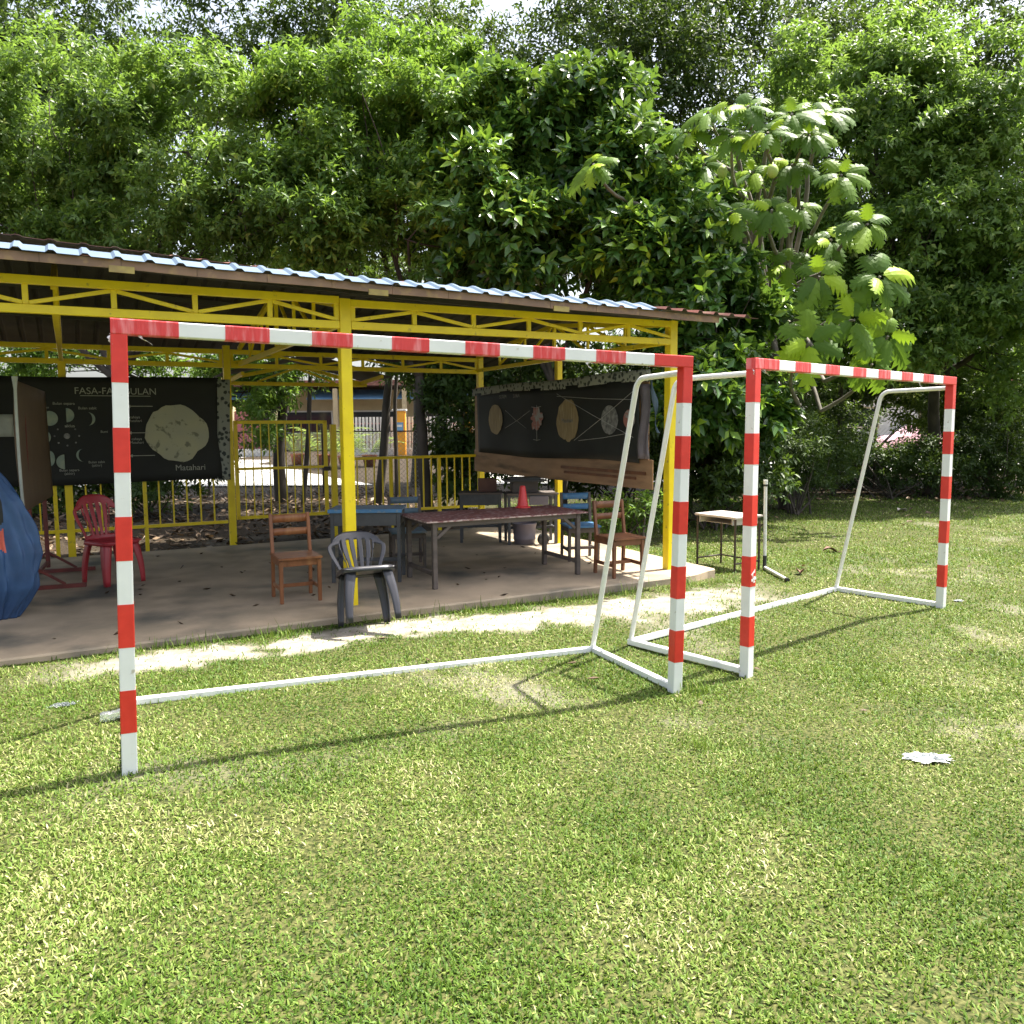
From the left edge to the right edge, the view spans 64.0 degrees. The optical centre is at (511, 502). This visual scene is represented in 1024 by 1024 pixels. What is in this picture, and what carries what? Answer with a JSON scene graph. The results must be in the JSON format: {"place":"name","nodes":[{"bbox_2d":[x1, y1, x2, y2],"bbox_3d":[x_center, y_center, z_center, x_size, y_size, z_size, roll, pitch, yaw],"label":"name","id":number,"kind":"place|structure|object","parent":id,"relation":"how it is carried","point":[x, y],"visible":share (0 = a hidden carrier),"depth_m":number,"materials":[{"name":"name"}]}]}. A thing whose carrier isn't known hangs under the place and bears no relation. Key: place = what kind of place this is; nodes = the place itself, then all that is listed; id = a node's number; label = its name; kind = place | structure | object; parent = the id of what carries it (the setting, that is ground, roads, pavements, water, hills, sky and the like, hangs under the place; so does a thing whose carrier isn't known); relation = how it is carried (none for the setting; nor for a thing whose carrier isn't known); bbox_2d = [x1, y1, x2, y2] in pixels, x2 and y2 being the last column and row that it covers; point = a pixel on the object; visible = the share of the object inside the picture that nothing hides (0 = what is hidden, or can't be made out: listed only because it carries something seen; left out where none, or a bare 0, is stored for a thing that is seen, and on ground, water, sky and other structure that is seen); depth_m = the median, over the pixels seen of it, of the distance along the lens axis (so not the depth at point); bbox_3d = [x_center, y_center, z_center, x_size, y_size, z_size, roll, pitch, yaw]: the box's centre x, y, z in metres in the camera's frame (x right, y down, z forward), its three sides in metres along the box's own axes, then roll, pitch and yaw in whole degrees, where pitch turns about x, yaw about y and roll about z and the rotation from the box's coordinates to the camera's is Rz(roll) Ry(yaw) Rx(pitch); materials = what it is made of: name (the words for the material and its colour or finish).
{"place":"outdoors","nodes":[
{"label":"outdoors","id":0,"kind":"place"},
{"bbox_2d":[232,407,277,456],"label":"boundary wall","id":1,"kind":"structure","parent":0,"point":[235,417],"depth_m":43.95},
{"bbox_2d":[0,525,714,666],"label":"concrete floor","id":2,"kind":"structure","parent":0,"point":[77,622],"depth_m":7.82,"materials":[{"name":"grey concrete"}]},
{"bbox_2d":[0,473,42,619],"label":"blue canvas","id":3,"kind":"object","parent":2,"relation":"on","point":[21,552],"visible":1,"depth_m":6.58,"materials":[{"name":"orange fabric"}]},
{"bbox_2d":[11,376,95,589],"bbox_3d":[-4.728,-0.196,8.180,0.840,2.003,2.020,-3,6,-22],"label":"display board","id":4,"kind":"object","parent":2,"relation":"on","point":[32,450],"visible":0.8,"depth_m":8.02,"materials":[{"name":"brown wood"}]},
{"bbox_2d":[73,494,145,587],"bbox_3d":[-4.053,0.359,8.238,0.543,0.871,0.481,3,7,33],"label":"plastic chair","id":5,"kind":"object","parent":2,"relation":"on","point":[105,542],"visible":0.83,"depth_m":8.24,"materials":[{"name":"red plastic"}]},
{"bbox_2d":[268,512,322,604],"bbox_3d":[-1.946,0.487,7.368,0.385,0.758,0.455,-3,6,-27],"label":"wooden chair","id":6,"kind":"object","parent":2,"relation":"on","point":[309,557],"visible":1,"depth_m":7.42,"materials":[{"name":"orange wood"}]},
{"bbox_2d":[53,530,591,638],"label":"leaf bits on floor","id":7,"kind":"object","parent":2,"relation":"on","point":[307,572],"visible":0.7,"depth_m":7.95,"materials":[{"name":"brown plant"}]},
{"bbox_2d":[327,531,401,626],"bbox_3d":[-1.186,0.568,6.559,0.481,0.792,0.543,-3,-11,-22],"label":"plastic chair","id":8,"kind":"object","parent":2,"relation":"on","point":[382,575],"visible":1,"depth_m":6.64,"materials":[{"name":"grey plastic"}]},
{"bbox_2d":[327,505,405,582],"bbox_3d":[-1.447,0.407,8.293,0.724,0.731,0.465,-1,5,-1],"label":"school desk","id":9,"kind":"object","parent":2,"relation":"on","point":[377,515],"visible":0.91,"depth_m":8.08,"materials":[{"name":"blue paint"}]},
{"bbox_2d":[0,233,757,605],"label":"open shelter","id":10,"kind":"object","parent":2,"relation":"on","point":[56,295],"visible":0.92,"depth_m":8.17,"materials":[{"name":"yellow paint"}]},
{"bbox_2d":[0,376,230,486],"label":"moon banner","id":11,"kind":"object","parent":10,"relation":"attached to","point":[179,427],"visible":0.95,"depth_m":10.26,"materials":[{"name":"black plastic"}]},
{"bbox_2d":[233,420,337,536],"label":"yellow gate","id":12,"kind":"structure","parent":10,"relation":"attached to","point":[332,468],"depth_m":11.34,"materials":[{"name":"metal"}]},
{"bbox_2d":[472,369,659,489],"bbox_3d":[0.483,-0.949,10.588,0.072,1.289,4.566,-3,6,-28],"label":"planet board","id":13,"kind":"object","parent":10,"relation":"attached to","point":[573,429],"visible":1,"depth_m":10.16,"materials":[{"name":"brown wood"}]},
{"bbox_2d":[388,496,426,568],"bbox_3d":[-1.160,0.320,9.061,0.385,0.758,0.455,-2,6,-14],"label":"wooden chair","id":14,"kind":"object","parent":2,"relation":"on","point":[420,532],"visible":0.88,"depth_m":9.17,"materials":[{"name":"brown wood"}]},
{"bbox_2d":[339,454,477,529],"bbox_3d":[-1.487,-0.047,12.176,2.160,1.300,0.047,-3,6,-28],"label":"yellow fence","id":15,"kind":"object","parent":2,"relation":"on","point":[439,507],"visible":0.64,"depth_m":12.22,"materials":[{"name":"metal"}]},
{"bbox_2d":[458,490,502,542],"bbox_3d":[-0.419,0.180,10.967,0.580,0.659,0.420,-1,5,-2],"label":"school desk","id":16,"kind":"object","parent":2,"relation":"on","point":[476,497],"visible":0.87,"depth_m":10.76,"materials":[{"name":"grey wood"}]},
{"bbox_2d":[478,478,496,491],"bbox_3d":[-0.332,-0.242,11.007,0.242,0.170,0.202,-1,5,-5],"label":"brown crate","id":17,"kind":"object","parent":16,"relation":"on","point":[487,484],"visible":1,"depth_m":10.91,"materials":[{"name":"brown wood"}]},
{"bbox_2d":[401,505,587,589],"bbox_3d":[-0.187,0.425,8.409,1.770,0.654,0.810,-3,6,-27],"label":"long table","id":18,"kind":"object","parent":2,"relation":"on","point":[448,520],"visible":0.96,"depth_m":8.27,"materials":[{"name":"brown wood"}]},
{"bbox_2d":[515,486,529,507],"bbox_3d":[0.115,-0.066,8.834,0.170,0.236,0.170,-3,6,-27],"label":"traffic cone","id":19,"kind":"object","parent":18,"relation":"on","point":[522,502],"visible":1,"depth_m":8.79,"materials":[{"name":"red plastic"}]},
{"bbox_2d":[512,521,536,544],"bbox_3d":[0.163,0.394,10.707,0.324,0.275,0.319,0,5,0],"label":"grey pail","id":20,"kind":"object","parent":2,"relation":"on","point":[524,533],"visible":0.97,"depth_m":10.59,"materials":[{"name":"plastic"}]},
{"bbox_2d":[502,490,558,544],"bbox_3d":[0.242,0.190,10.785,0.680,0.664,0.425,-1,6,-8],"label":"school desk","id":21,"kind":"object","parent":2,"relation":"on","point":[541,497],"visible":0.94,"depth_m":10.60,"materials":[{"name":"grey wood"}]},
{"bbox_2d":[501,476,546,492],"bbox_3d":[0.158,-0.244,10.826,0.560,0.192,0.380,-1,6,-8],"label":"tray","id":22,"kind":"object","parent":21,"relation":"on","point":[530,483],"visible":1,"depth_m":10.70,"materials":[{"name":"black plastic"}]},
{"bbox_2d":[537,533,549,544],"bbox_3d":[0.403,0.465,10.512,0.163,0.163,0.056,-2,6,-20],"label":"tyre","id":23,"kind":"object","parent":2,"relation":"on","point":[539,539],"visible":0.45,"depth_m":10.48,"materials":[{"name":"black rubber"}]},
{"bbox_2d":[560,492,600,561],"bbox_3d":[0.780,0.270,9.440,0.385,0.758,0.455,-1,6,-10],"label":"wooden chair","id":24,"kind":"object","parent":2,"relation":"on","point":[587,527],"visible":0.81,"depth_m":9.57,"materials":[{"name":"blue wood"}]},
{"bbox_2d":[592,499,645,578],"bbox_3d":[1.098,0.362,8.443,0.385,0.758,0.455,-3,6,-25],"label":"wooden chair","id":25,"kind":"object","parent":2,"relation":"on","point":[623,538],"visible":0.89,"depth_m":8.50,"materials":[{"name":"brown wood"}]},
{"bbox_2d":[231,379,517,449],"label":"school building","id":26,"kind":"structure","parent":0,"point":[368,401],"depth_m":54.59,"materials":[{"name":"beige paint"}]},
{"bbox_2d":[286,411,332,433],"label":"window","id":27,"kind":"structure","parent":26,"relation":"in","point":[300,415],"depth_m":54.60,"materials":[{"name":"grey glass"}]},
{"bbox_2d":[353,410,392,432],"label":"window","id":28,"kind":"structure","parent":26,"relation":"in","point":[356,413],"depth_m":54.60,"materials":[{"name":"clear glass"}]},
{"bbox_2d":[426,410,457,432],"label":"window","id":29,"kind":"structure","parent":26,"relation":"in","point":[430,414],"depth_m":54.58,"materials":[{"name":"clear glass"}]},
{"bbox_2d":[0,450,1023,1023],"bbox_3d":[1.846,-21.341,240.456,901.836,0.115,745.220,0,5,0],"label":"lawn","id":30,"kind":"structure","parent":0,"point":[700,600],"depth_m":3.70,"materials":[{"name":"plant"}]},
{"bbox_2d":[49,700,79,706],"bbox_3d":[-2.593,1.159,4.733,0.166,0.019,0.083,-2,6,-17],"label":"plastic wrapper","id":31,"kind":"object","parent":30,"relation":"on","point":[61,704],"visible":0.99,"depth_m":4.72,"materials":[{"name":"white plastic"}]},
{"bbox_2d":[99,708,119,722],"bbox_3d":[-2.162,1.161,4.487,0.178,0.070,0.066,-4,6,-32],"label":"plastic bottle","id":32,"kind":"object","parent":30,"relation":"on","point":[108,716],"visible":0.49,"depth_m":4.45,"materials":[{"name":"white plastic"}]},
{"bbox_2d":[0,0,238,369],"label":"tall tree","id":33,"kind":"object","parent":30,"relation":"on","point":[88,26],"visible":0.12,"depth_m":21.77,"materials":[{"name":"green plant"}]},
{"bbox_2d":[13,430,242,517],"bbox_3d":[-7.827,-0.675,15.530,5.168,2.274,2.911,0,5,0],"label":"bush","id":34,"kind":"object","parent":30,"relation":"on","point":[152,487],"visible":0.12,"depth_m":15.19,"materials":[{"name":"green plant"}]},
{"bbox_2d":[39,479,227,556],"bbox_3d":[-6.438,0.241,9.533,6.000,1.300,0.045,-3,6,-28],"label":"yellow fence","id":35,"kind":"object","parent":30,"relation":"on","point":[57,531],"visible":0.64,"depth_m":10.46,"materials":[{"name":"metal"}]},
{"bbox_2d":[0,10,332,509],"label":"leafy tree","id":36,"kind":"object","parent":30,"relation":"on","point":[109,166],"visible":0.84,"depth_m":14.45,"materials":[{"name":"green plant"}]},
{"bbox_2d":[0,347,338,502],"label":"leafy tree","id":37,"kind":"object","parent":30,"relation":"on","point":[268,401],"visible":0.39,"depth_m":16.92,"materials":[{"name":"green plant"}]},
{"bbox_2d":[250,251,341,504],"bbox_3d":[-4.425,-2.607,16.850,2.229,5.581,1.996,0,5,0],"label":"slim tree","id":38,"kind":"object","parent":30,"relation":"on","point":[306,455],"depth_m":17.14,"materials":[{"name":"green plant"}]},
{"bbox_2d":[286,435,320,464],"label":"potted plant","id":39,"kind":"object","parent":30,"relation":"on","point":[296,456],"visible":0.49,"depth_m":33.80,"materials":[{"name":"green plant"}]},
{"bbox_2d":[286,425,372,465],"bbox_3d":[-7.902,-2.329,32.951,4.481,1.721,3.261,3,6,29],"label":"potted plant","id":40,"kind":"object","parent":30,"relation":"on","point":[320,457],"visible":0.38,"depth_m":32.78,"materials":[{"name":"green plant"}]},
{"bbox_2d":[312,430,371,467],"bbox_3d":[-6.514,-2.013,30.914,2.518,1.461,3.165,0,5,0],"label":"potted plant","id":41,"kind":"object","parent":30,"relation":"on","point":[338,450],"visible":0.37,"depth_m":30.99,"materials":[{"name":"green plant"}]},
{"bbox_2d":[354,432,405,466],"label":"potted plant","id":42,"kind":"object","parent":30,"relation":"on","point":[369,463],"visible":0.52,"depth_m":31.79,"materials":[{"name":"green plant"}]},
{"bbox_2d":[341,254,437,504],"bbox_3d":[-2.548,-2.490,16.937,2.400,5.326,2.163,5,8,45],"label":"slim tree","id":43,"kind":"object","parent":30,"relation":"on","point":[384,437],"visible":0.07,"depth_m":16.82,"materials":[{"name":"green plant"}]},
{"bbox_2d":[350,246,438,496],"bbox_3d":[-2.450,-2.767,18.049,2.701,5.628,1.536,2,6,22],"label":"slim tree","id":44,"kind":"object","parent":30,"relation":"on","point":[395,437],"visible":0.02,"depth_m":18.47,"materials":[{"name":"green plant"}]},
{"bbox_2d":[392,409,406,455],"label":"orange pillar","id":45,"kind":"structure","parent":30,"relation":"on","point":[401,419],"depth_m":43.33,"materials":[{"name":"paint"}]},
{"bbox_2d":[107,318,693,775],"bbox_3d":[-0.582,0.154,4.833,3.176,2.101,1.060,-1,5,-25],"label":"handball goal","id":46,"kind":"object","parent":30,"relation":"on","point":[121,330],"visible":0.98,"depth_m":4.33,"materials":[{"name":"white paint"}]},
{"bbox_2d":[225,0,577,511],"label":"leafy tree","id":47,"kind":"object","parent":30,"relation":"on","point":[369,113],"visible":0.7,"depth_m":13.81,"materials":[{"name":"green plant"}]},
{"bbox_2d":[353,416,472,455],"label":"picket fence","id":48,"kind":"object","parent":30,"relation":"on","point":[390,452],"visible":0.15,"depth_m":44.01,"materials":[{"name":"wood"}]},
{"bbox_2d":[149,0,692,486],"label":"tall tree","id":49,"kind":"object","parent":30,"relation":"on","point":[323,16],"visible":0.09,"depth_m":21.73,"materials":[{"name":"green plant"}]},
{"bbox_2d":[16,426,924,496],"bbox_3d":[-3.865,-0.942,19.609,31.494,1.800,0.056,-1,5,-3],"label":"chain link fence","id":50,"kind":"object","parent":30,"relation":"on","point":[548,480],"visible":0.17,"depth_m":19.59,"materials":[{"name":"metal"}]},
{"bbox_2d":[365,358,604,509],"bbox_3d":[-0.600,-1.549,15.522,4.824,3.830,2.569,1,6,15],"label":"leafy tree","id":51,"kind":"object","parent":30,"relation":"on","point":[442,389],"visible":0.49,"depth_m":14.95,"materials":[{"name":"green plant"}]},
{"bbox_2d":[104,573,889,753],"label":"weeds","id":52,"kind":"object","parent":30,"relation":"on","point":[558,600],"visible":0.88,"depth_m":6.43,"materials":[{"name":"green plant"}]},
{"bbox_2d":[34,485,1023,558],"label":"fallen leaves","id":53,"kind":"object","parent":30,"relation":"on","point":[211,517],"visible":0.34,"depth_m":14.99,"materials":[{"name":"brown plant"}]},
{"bbox_2d":[500,330,605,378],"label":"slim tree","id":54,"kind":"object","parent":30,"relation":"on","point":[575,346],"visible":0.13,"depth_m":14.47,"materials":[{"name":"green plant"}]},
{"bbox_2d":[408,45,701,503],"bbox_3d":[0.800,-3.692,14.057,5.061,8.334,3.522,0,5,0],"label":"glossy tree","id":55,"kind":"object","parent":30,"relation":"on","point":[578,116],"visible":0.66,"depth_m":13.19,"materials":[{"name":"green plant"}]},
{"bbox_2d":[538,328,663,511],"bbox_3d":[1.995,-1.611,15.552,4.413,3.616,3.210,1,6,14],"label":"bush","id":56,"kind":"object","parent":30,"relation":"on","point":[578,487],"visible":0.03,"depth_m":15.30,"materials":[{"name":"green plant"}]},
{"bbox_2d":[587,488,662,540],"bbox_3d":[1.737,0.146,11.758,1.459,0.956,1.118,1,6,16],"label":"bush","id":57,"kind":"object","parent":30,"relation":"on","point":[632,521],"visible":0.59,"depth_m":11.68,"materials":[{"name":"green plant"}]},
{"bbox_2d":[628,351,661,386],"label":"slim tree","id":58,"kind":"object","parent":30,"relation":"on","point":[651,371],"visible":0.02,"depth_m":15.32,"materials":[{"name":"green plant"}]},
{"bbox_2d":[558,152,809,523],"bbox_3d":[2.764,-2.614,13.447,3.653,6.299,3.402,5,8,44],"label":"glossy tree","id":59,"kind":"object","parent":30,"relation":"on","point":[646,253],"visible":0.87,"depth_m":12.60,"materials":[{"name":"green plant"}]},
{"bbox_2d":[378,535,1002,710],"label":"leaf bits on lawn","id":60,"kind":"object","parent":30,"relation":"on","point":[700,701],"visible":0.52,"depth_m":5.70,"materials":[{"name":"brown plant"}]},
{"bbox_2d":[495,0,918,391],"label":"tall tree","id":61,"kind":"object","parent":30,"relation":"on","point":[686,43],"visible":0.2,"depth_m":21.20,"materials":[{"name":"green plant"}]},
{"bbox_2d":[649,418,803,530],"bbox_3d":[3.300,-0.734,13.552,3.002,2.236,2.558,4,7,39],"label":"bush","id":62,"kind":"object","parent":30,"relation":"on","point":[726,474],"visible":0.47,"depth_m":12.91,"materials":[{"name":"green plant"}]},
{"bbox_2d":[695,510,762,572],"bbox_3d":[2.503,0.446,9.507,0.460,0.640,0.620,-4,7,-33],"label":"steel leg desk","id":63,"kind":"object","parent":30,"relation":"on","point":[722,517],"visible":0.91,"depth_m":9.51,"materials":[{"name":"laminate"}]},
{"bbox_2d":[567,93,916,509],"bbox_3d":[3.991,-2.894,12.999,5.694,7.029,3.463,-4,7,-33],"label":"breadfruit tree","id":64,"kind":"object","parent":30,"relation":"on","point":[870,342],"visible":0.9,"depth_m":12.46,"materials":[{"name":"green plant"}]},
{"bbox_2d":[763,480,789,581],"bbox_3d":[2.884,0.287,8.962,0.056,1.026,0.804,0,5,0],"label":"pipe upright","id":65,"kind":"object","parent":30,"relation":"on","point":[765,567],"visible":1,"depth_m":9.31,"materials":[{"name":"white plastic"}]},
{"bbox_2d":[758,326,813,350],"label":"slim tree","id":66,"kind":"object","parent":30,"relation":"on","point":[780,344],"visible":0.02,"depth_m":16.18,"materials":[{"name":"green plant"}]},
{"bbox_2d":[627,358,956,677],"bbox_3d":[2.400,-0.008,6.730,3.176,2.101,1.063,-5,7,-41],"label":"handball goal","id":67,"kind":"object","parent":30,"relation":"on","point":[752,375],"visible":0.92,"depth_m":5.94,"materials":[{"name":"white paint"}]},
{"bbox_2d":[694,103,923,499],"bbox_3d":[5.707,-4.051,17.235,4.796,8.418,4.079,-2,6,-21],"label":"leafy tree","id":68,"kind":"object","parent":30,"relation":"on","point":[822,226],"visible":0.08,"depth_m":16.73,"materials":[{"name":"green plant"}]},
{"bbox_2d":[767,375,877,514],"bbox_3d":[5.192,-1.271,15.476,3.087,2.924,3.181,0,5,0],"label":"bush","id":69,"kind":"object","parent":30,"relation":"on","point":[806,457],"visible":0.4,"depth_m":15.12,"materials":[{"name":"green plant"}]},
{"bbox_2d":[823,546,839,552],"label":"dry leaf","id":70,"kind":"object","parent":30,"relation":"on","point":[828,547],"visible":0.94,"depth_m":10.70,"materials":[{"name":"brown plant"}]},
{"bbox_2d":[830,344,842,495],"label":"slim tree","id":71,"kind":"object","parent":30,"relation":"on","point":[840,395],"depth_m":18.83,"materials":[{"name":"brown plant"}]},
{"bbox_2d":[725,0,1023,475],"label":"tall tree","id":72,"kind":"object","parent":30,"relation":"on","point":[1001,9],"visible":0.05,"depth_m":23.39,"materials":[{"name":"green plant"}]},
{"bbox_2d":[747,0,1023,494],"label":"leafy tree","id":73,"kind":"object","parent":30,"relation":"on","point":[951,147],"visible":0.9,"depth_m":15.92,"materials":[{"name":"green plant"}]},
{"bbox_2d":[798,383,983,499],"bbox_3d":[8.297,-1.393,18.711,3.942,2.816,3.070,0,5,0],"label":"bush","id":74,"kind":"object","parent":30,"relation":"on","point":[903,460],"visible":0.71,"depth_m":18.19,"materials":[{"name":"green plant"}]},
{"bbox_2d":[758,345,1023,489],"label":"bush","id":75,"kind":"object","parent":30,"relation":"on","point":[868,399],"visible":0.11,"depth_m":21.29,"materials":[{"name":"green plant"}]},
{"bbox_2d":[793,379,1023,443],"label":"school building","id":76,"kind":"structure","parent":30,"relation":"on","point":[883,428],"depth_m":49.74,"materials":[{"name":"white concrete"}]},
{"bbox_2d":[844,407,879,428],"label":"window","id":77,"kind":"structure","parent":76,"relation":"in","point":[868,408],"depth_m":49.65,"materials":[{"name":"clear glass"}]},
{"bbox_2d":[902,751,955,763],"bbox_3d":[2.065,1.256,4.072,0.248,0.036,0.143,1,6,12],"label":"plastic bag","id":78,"kind":"object","parent":30,"relation":"on","point":[926,758],"visible":1,"depth_m":4.06,"materials":[{"name":"white plastic"}]},
{"bbox_2d":[883,326,1023,485],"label":"leafy tree","id":79,"kind":"object","parent":30,"relation":"on","point":[967,388],"visible":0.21,"depth_m":19.99,"materials":[{"name":"green plant"}]},
{"bbox_2d":[912,386,1023,501],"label":"bush","id":80,"kind":"object","parent":30,"relation":"on","point":[989,443],"visible":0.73,"depth_m":18.08,"materials":[{"name":"green plant"}]},
{"bbox_2d":[0,0,1023,379],"label":"sky","id":81,"kind":"structure","parent":0,"point":[496,5],"materials":[{"name":"white"}]},
{"bbox_2d":[75,457,1018,486],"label":"road","id":82,"kind":"structure","parent":0,"point":[266,479],"depth_m":25.51,"materials":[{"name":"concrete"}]},
{"bbox_2d":[877,426,940,450],"bbox_3d":[18.579,-2.745,36.417,4.285,1.469,1.760,-1,5,-4],"label":"parked car","id":83,"kind":"object","parent":82,"relation":"on","point":[895,435],"visible":0.03,"depth_m":35.84,"materials":[{"name":"paint"}]}
]}

